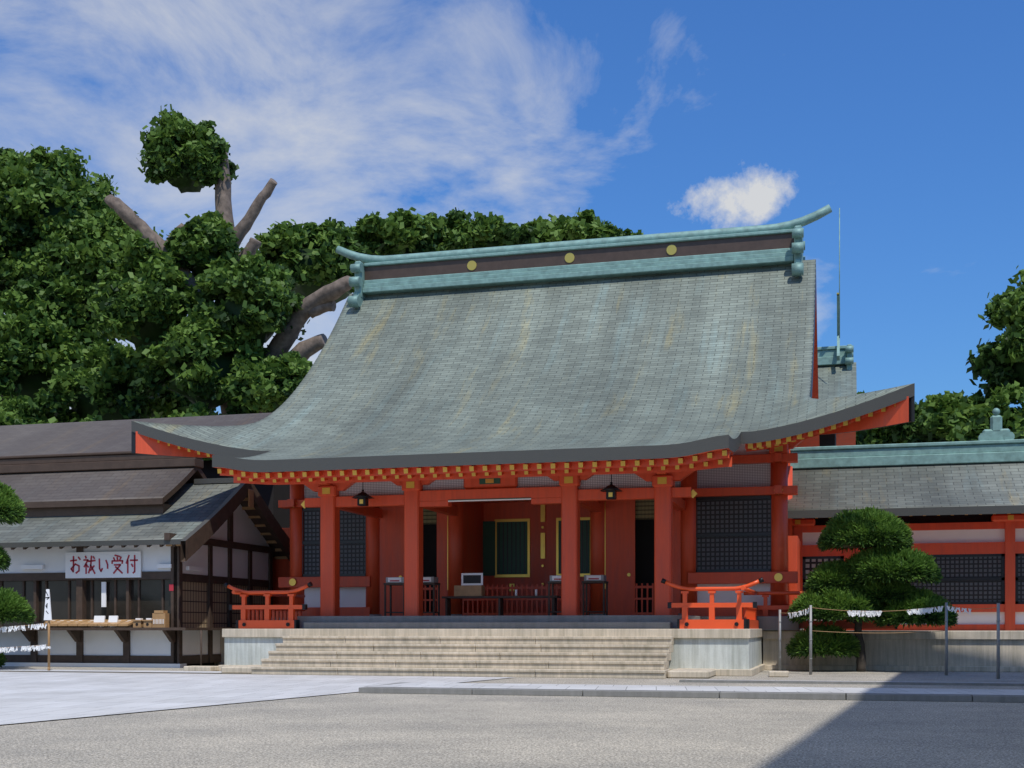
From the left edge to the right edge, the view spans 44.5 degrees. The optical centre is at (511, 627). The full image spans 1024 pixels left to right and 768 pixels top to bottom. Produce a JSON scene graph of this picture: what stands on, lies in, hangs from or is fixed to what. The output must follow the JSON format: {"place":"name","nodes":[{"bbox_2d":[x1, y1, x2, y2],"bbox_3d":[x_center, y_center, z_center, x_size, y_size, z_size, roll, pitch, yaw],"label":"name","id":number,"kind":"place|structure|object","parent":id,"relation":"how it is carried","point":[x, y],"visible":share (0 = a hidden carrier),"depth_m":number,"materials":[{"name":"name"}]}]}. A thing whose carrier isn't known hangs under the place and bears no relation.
{"place":"outdoors","nodes":[
{"label":"outdoors","id":0,"kind":"place"},
{"bbox_2d":[0,665,1023,767],"bbox_3d":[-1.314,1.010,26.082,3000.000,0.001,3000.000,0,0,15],"label":"ground","id":1,"kind":"structure","parent":0,"point":[359,730],"depth_m":12.22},
{"bbox_2d":[0,504,279,667],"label":"office","id":2,"kind":"structure","parent":1,"relation":"on","point":[164,604],"depth_m":32.56,"materials":[{"name":"white wood"}]},
{"bbox_2d":[0,451,289,561],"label":"left building roof","id":3,"kind":"structure","parent":2,"relation":"on","point":[119,498],"depth_m":33.84,"materials":[{"name":"grey tile"}]},
{"bbox_2d":[0,413,289,616],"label":"building","id":4,"kind":"structure","parent":1,"relation":"on","point":[72,437],"depth_m":41.37,"materials":[{"name":"grey tile"}]},
{"bbox_2d":[0,481,958,671],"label":"pines","id":5,"kind":"object","parent":1,"relation":"on","point":[883,570],"visible":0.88,"depth_m":28.40,"materials":[{"name":"green plant"}]},
{"bbox_2d":[0,474,999,678],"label":"railings and furnishings","id":6,"kind":"object","parent":1,"relation":"on","point":[472,587],"visible":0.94,"depth_m":29.63,"materials":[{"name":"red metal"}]},
{"bbox_2d":[0,104,1023,459],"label":"trees","id":7,"kind":"object","parent":1,"relation":"on","point":[90,272],"visible":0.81,"depth_m":70.89,"materials":[{"name":"green plant"}]},
{"bbox_2d":[183,615,1023,678],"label":"platform","id":8,"kind":"structure","parent":1,"relation":"on","point":[614,646],"depth_m":27.56,"materials":[{"name":"stone"}]},
{"bbox_2d":[278,440,802,616],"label":"hall","id":9,"kind":"structure","parent":8,"relation":"on","point":[732,526],"depth_m":31.14,"materials":[{"name":"paint"}]},
{"bbox_2d":[131,259,914,471],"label":"roof","id":10,"kind":"structure","parent":9,"relation":"on","point":[669,365],"depth_m":33.32,"materials":[{"name":"grey tile"}]},
{"bbox_2d":[148,403,895,484],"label":"rafters","id":11,"kind":"object","parent":10,"relation":"attached to","point":[716,459],"visible":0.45,"depth_m":27.16,"materials":[{"name":"orange paint"}]},
{"bbox_2d":[336,204,831,307],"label":"ridge","id":12,"kind":"structure","parent":10,"relation":"on","point":[782,243],"depth_m":37.30,"materials":[{"name":"teal metal"}]},
{"bbox_2d":[784,513,1023,630],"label":"wing","id":13,"kind":"structure","parent":8,"relation":"on","point":[979,560],"depth_m":32.45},
{"bbox_2d":[788,408,1023,517],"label":"wing roof","id":14,"kind":"structure","parent":13,"relation":"on","point":[984,474],"depth_m":33.51,"materials":[{"name":"grey tile"}]},
{"bbox_2d":[817,208,856,445],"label":"honden","id":15,"kind":"structure","parent":1,"relation":"on","point":[837,371],"depth_m":46.58,"materials":[{"name":"teal metal"}]},
{"bbox_2d":[0,669,1023,724],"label":"paving","id":16,"kind":"structure","parent":0,"point":[32,696],"depth_m":19.06,"materials":[{"name":"grey stone"}]},
{"bbox_2d":[0,0,1023,414],"label":"sky","id":17,"kind":"structure","parent":0,"point":[905,118],"materials":[{"name":"blue"}]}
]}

